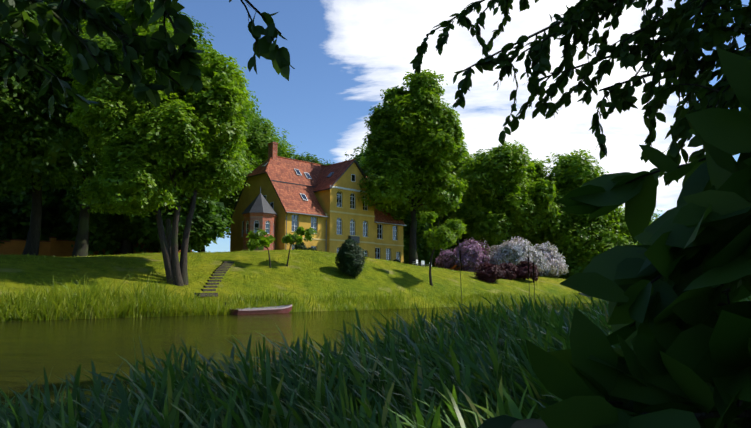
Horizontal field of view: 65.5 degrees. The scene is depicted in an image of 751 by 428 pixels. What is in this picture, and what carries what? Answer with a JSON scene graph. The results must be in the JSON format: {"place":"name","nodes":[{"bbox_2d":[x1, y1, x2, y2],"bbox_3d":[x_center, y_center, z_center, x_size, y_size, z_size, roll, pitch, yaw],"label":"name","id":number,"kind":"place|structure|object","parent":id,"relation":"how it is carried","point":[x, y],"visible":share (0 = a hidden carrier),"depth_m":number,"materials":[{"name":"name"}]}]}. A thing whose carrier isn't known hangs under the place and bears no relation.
{"place":"outdoors","nodes":[
{"label":"outdoors","id":0,"kind":"place"},
{"bbox_2d":[0,250,597,319],"bbox_3d":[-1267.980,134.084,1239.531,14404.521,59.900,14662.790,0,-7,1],"label":"ground","id":1,"kind":"structure","parent":0,"point":[245,265],"depth_m":47.09,"materials":[{"name":"green plant"}]},
{"bbox_2d":[0,0,78,202],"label":"tree","id":2,"kind":"object","parent":1,"relation":"on","point":[9,93],"visible":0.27,"depth_m":45.16,"materials":[{"name":"green plant"}]},
{"bbox_2d":[0,168,78,214],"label":"tree","id":3,"kind":"object","parent":1,"relation":"on","point":[60,193],"visible":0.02,"depth_m":69.84,"materials":[{"name":"green plant"}]},
{"bbox_2d":[0,0,98,255],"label":"tree","id":4,"kind":"object","parent":1,"relation":"on","point":[32,244],"visible":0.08,"depth_m":52.61,"materials":[{"name":"green plant"}]},
{"bbox_2d":[0,237,191,256],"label":"garden wall","id":5,"kind":"structure","parent":1,"relation":"on","point":[54,246],"depth_m":62.64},
{"bbox_2d":[58,194,141,255],"bbox_3d":[-28.880,0.865,62.613,8.751,9.174,8.556,0,-7,1],"label":"shrubbery","id":6,"kind":"object","parent":1,"relation":"on","point":[103,234],"visible":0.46,"depth_m":60.71,"materials":[{"name":"green plant"}]},
{"bbox_2d":[0,0,214,256],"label":"tree","id":7,"kind":"object","parent":1,"relation":"on","point":[53,148],"visible":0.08,"depth_m":48.46,"materials":[{"name":"green plant"}]},
{"bbox_2d":[104,212,161,252],"bbox_3d":[-25.074,0.623,62.831,9.013,9.280,8.253,6,-9,-38],"label":"shrubbery","id":8,"kind":"object","parent":1,"relation":"on","point":[137,223],"visible":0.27,"depth_m":61.09,"materials":[{"name":"green plant"}]},
{"bbox_2d":[41,36,258,254],"bbox_3d":[-26.292,-8.686,63.559,25.526,27.970,22.964,0,-7,1],"label":"tree","id":9,"kind":"object","parent":1,"relation":"on","point":[125,248],"depth_m":62.26,"materials":[{"name":"green plant"}]},
{"bbox_2d":[58,0,256,285],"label":"lime tree","id":10,"kind":"object","parent":1,"relation":"on","point":[189,139],"visible":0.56,"depth_m":38.66,"materials":[{"name":"green plant"}]},
{"bbox_2d":[138,239,178,252],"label":"shrubbery","id":11,"kind":"object","parent":1,"relation":"on","point":[154,245],"depth_m":67.18,"materials":[{"name":"green plant"}]},
{"bbox_2d":[58,47,261,200],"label":"tree","id":12,"kind":"object","parent":1,"relation":"on","point":[230,192],"visible":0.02,"depth_m":73.55,"materials":[{"name":"green plant"}]},
{"bbox_2d":[150,239,199,252],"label":"shrubbery","id":13,"kind":"object","parent":1,"relation":"on","point":[152,244],"depth_m":66.27,"materials":[{"name":"green plant"}]},
{"bbox_2d":[138,183,229,251],"bbox_3d":[-19.799,0.557,61.162,8.996,8.852,7.444,0,-7,1],"label":"shrubbery","id":14,"kind":"object","parent":1,"relation":"on","point":[206,226],"visible":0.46,"depth_m":59.86,"materials":[{"name":"green plant"}]},
{"bbox_2d":[154,201,235,251],"bbox_3d":[-20.791,1.023,65.049,10.626,8.284,8.606,0,-7,1],"label":"shrubbery","id":15,"kind":"object","parent":1,"relation":"on","point":[220,210],"visible":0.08,"depth_m":64.31,"materials":[{"name":"green plant"}]},
{"bbox_2d":[193,239,211,251],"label":"shrubbery","id":16,"kind":"object","parent":1,"relation":"on","point":[200,247],"depth_m":76.68,"materials":[{"name":"green plant"}]},
{"bbox_2d":[194,261,233,296],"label":"bank steps","id":17,"kind":"structure","parent":1,"relation":"on","point":[222,267],"depth_m":42.56,"materials":[{"name":"stone"}]},
{"bbox_2d":[198,69,290,251],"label":"tree","id":18,"kind":"object","parent":1,"relation":"on","point":[259,138],"visible":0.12,"depth_m":87.62,"materials":[{"name":"green plant"}]},
{"bbox_2d":[245,228,275,267],"bbox_3d":[-9.715,3.059,48.769,2.622,3.818,2.829,0,-7,1],"label":"tree","id":19,"kind":"object","parent":1,"relation":"on","point":[260,240],"visible":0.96,"depth_m":48.82,"materials":[{"name":"green plant"}]},
{"bbox_2d":[224,128,298,235],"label":"tree","id":20,"kind":"object","parent":1,"relation":"on","point":[286,154],"depth_m":102.53,"materials":[{"name":"green plant"}]},
{"bbox_2d":[229,150,328,225],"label":"tree","id":21,"kind":"object","parent":1,"relation":"on","point":[312,159],"depth_m":103.71,"materials":[{"name":"green plant"}]},
{"bbox_2d":[281,226,315,265],"bbox_3d":[-6.657,3.011,50.418,3.064,3.932,2.529,0,-7,1],"label":"tree","id":22,"kind":"object","parent":1,"relation":"on","point":[291,239],"visible":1,"depth_m":50.31,"materials":[{"name":"green plant"}]},
{"bbox_2d":[292,242,306,249],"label":"bush","id":23,"kind":"object","parent":1,"relation":"on","point":[302,246],"visible":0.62,"depth_m":65.83,"materials":[{"name":"green plant"}]},
{"bbox_2d":[0,248,606,321],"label":"bank grass","id":24,"kind":"structure","parent":1,"relation":"on","point":[17,308],"depth_m":35.09,"materials":[{"name":"green plant"}]},
{"bbox_2d":[229,142,405,262],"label":"manor house","id":25,"kind":"structure","parent":1,"relation":"on","point":[279,197],"depth_m":72.59,"materials":[{"name":"yellow paint"}]},
{"bbox_2d":[335,238,366,277],"bbox_3d":[-2.218,3.871,52.483,2.950,3.889,2.820,0,-7,1],"label":"evergreen shrub","id":26,"kind":"object","parent":1,"relation":"on","point":[350,259],"visible":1,"depth_m":51.78,"materials":[{"name":"green plant"}]},
{"bbox_2d":[0,293,750,427],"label":"reed bed","id":27,"kind":"object","parent":1,"relation":"on","point":[476,372],"visible":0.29,"depth_m":3.68,"materials":[{"name":"green plant"}]},
{"bbox_2d":[345,143,410,238],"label":"tree","id":28,"kind":"object","parent":1,"relation":"on","point":[360,157],"visible":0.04,"depth_m":104.23,"materials":[{"name":"green plant"}]},
{"bbox_2d":[403,234,408,263],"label":"shrubbery","id":29,"kind":"object","parent":1,"relation":"on","point":[406,251],"visible":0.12,"depth_m":99.69,"materials":[{"name":"green plant"}]},
{"bbox_2d":[357,69,468,265],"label":"tall lime tree","id":30,"kind":"object","parent":1,"relation":"on","point":[415,142],"visible":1,"depth_m":75.87,"materials":[{"name":"green plant"}]},
{"bbox_2d":[407,221,457,266],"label":"shrubbery","id":31,"kind":"object","parent":1,"relation":"on","point":[424,251],"visible":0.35,"depth_m":99.57,"materials":[{"name":"green plant"}]},
{"bbox_2d":[413,259,463,269],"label":"garden furniture","id":32,"kind":"object","parent":1,"relation":"on","point":[423,263],"visible":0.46,"depth_m":76.97,"materials":[{"name":"white"}]},
{"bbox_2d":[418,211,466,285],"bbox_3d":[6.692,3.567,57.881,4.827,8.071,5.760,-2,-8,16],"label":"young tree","id":33,"kind":"object","parent":1,"relation":"on","point":[439,237],"visible":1,"depth_m":57.12,"materials":[{"name":"green plant"}]},
{"bbox_2d":[403,202,484,249],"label":"tree","id":34,"kind":"object","parent":1,"relation":"on","point":[455,245],"depth_m":109.05,"materials":[{"name":"green plant"}]},
{"bbox_2d":[435,248,456,269],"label":"lilac","id":35,"kind":"object","parent":1,"relation":"on","point":[443,257],"visible":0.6,"depth_m":84.27,"materials":[{"name":"purple plant"}]},
{"bbox_2d":[415,147,500,249],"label":"tree","id":36,"kind":"object","parent":1,"relation":"on","point":[452,214],"visible":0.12,"depth_m":104.23,"materials":[{"name":"green plant"}]},
{"bbox_2d":[445,237,489,271],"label":"lilac","id":37,"kind":"object","parent":1,"relation":"on","point":[473,254],"visible":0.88,"depth_m":81.72,"materials":[{"name":"purple plant"}]},
{"bbox_2d":[473,261,505,282],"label":"barberry","id":38,"kind":"object","parent":1,"relation":"on","point":[489,272],"visible":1,"depth_m":68.42,"materials":[{"name":"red plant"}]},
{"bbox_2d":[498,262,516,279],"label":"barberry","id":39,"kind":"object","parent":1,"relation":"on","point":[510,269],"visible":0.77,"depth_m":74.63,"materials":[{"name":"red plant"}]},
{"bbox_2d":[455,140,560,246],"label":"tree","id":40,"kind":"object","parent":1,"relation":"on","point":[506,197],"visible":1,"depth_m":93.71,"materials":[{"name":"green plant"}]},
{"bbox_2d":[484,232,531,250],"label":"tree","id":41,"kind":"object","parent":1,"relation":"on","point":[499,242],"visible":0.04,"depth_m":174.52,"materials":[{"name":"green plant"}]},
{"bbox_2d":[486,236,550,272],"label":"lilac","id":42,"kind":"object","parent":1,"relation":"on","point":[514,252],"visible":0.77,"depth_m":83.15,"materials":[{"name":"white plant"}]},
{"bbox_2d":[515,260,539,281],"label":"barberry","id":43,"kind":"object","parent":1,"relation":"on","point":[522,269],"visible":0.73,"depth_m":75.72,"materials":[{"name":"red plant"}]},
{"bbox_2d":[458,240,601,316],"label":"cattails","id":44,"kind":"object","parent":1,"relation":"on","point":[460,260],"visible":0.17,"depth_m":7.60,"materials":[{"name":"brown"}]},
{"bbox_2d":[527,241,568,276],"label":"lilac","id":45,"kind":"object","parent":1,"relation":"on","point":[555,260],"visible":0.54,"depth_m":85.24,"materials":[{"name":"white plant"}]},
{"bbox_2d":[510,149,629,246],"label":"tree","id":46,"kind":"object","parent":1,"relation":"on","point":[568,173],"visible":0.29,"depth_m":99.72,"materials":[{"name":"green plant"}]},
{"bbox_2d":[555,241,604,278],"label":"shrubbery","id":47,"kind":"object","parent":1,"relation":"on","point":[576,265],"visible":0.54,"depth_m":93.20,"materials":[{"name":"green plant"}]},
{"bbox_2d":[546,204,641,264],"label":"tree","id":48,"kind":"object","parent":1,"relation":"on","point":[576,237],"visible":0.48,"depth_m":94.24,"materials":[{"name":"green plant"}]},
{"bbox_2d":[648,209,661,225],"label":"tree","id":49,"kind":"object","parent":1,"relation":"on","point":[656,217],"visible":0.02,"depth_m":137.65,"materials":[{"name":"green plant"}]},
{"bbox_2d":[0,302,602,427],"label":"moat water","id":50,"kind":"structure","parent":0,"point":[29,349],"depth_m":18.43,"materials":[{"name":"green liquid"}]},
{"bbox_2d":[229,305,291,314],"bbox_3d":[-7.366,6.367,38.491,1.429,0.640,4.700,-5,-8,43],"label":"rowing boat","id":51,"kind":"object","parent":50,"relation":"on","point":[271,309],"visible":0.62,"depth_m":37.94,"materials":[{"name":"paint"}]},
{"bbox_2d":[0,0,750,185],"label":"tree branches","id":52,"kind":"object","parent":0,"point":[680,19],"visible":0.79,"depth_m":4.57,"materials":[{"name":"green plant"}]},
{"bbox_2d":[0,0,750,169],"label":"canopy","id":53,"kind":"object","parent":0,"point":[122,35],"visible":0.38,"depth_m":4.60,"materials":[{"name":"green plant"}]},
{"bbox_2d":[171,0,748,251],"label":"sky","id":54,"kind":"structure","parent":0,"point":[342,53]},
{"bbox_2d":[478,47,750,427],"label":"bush","id":55,"kind":"object","parent":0,"point":[681,358],"depth_m":0.67,"materials":[{"name":"green plant"}]}
]}

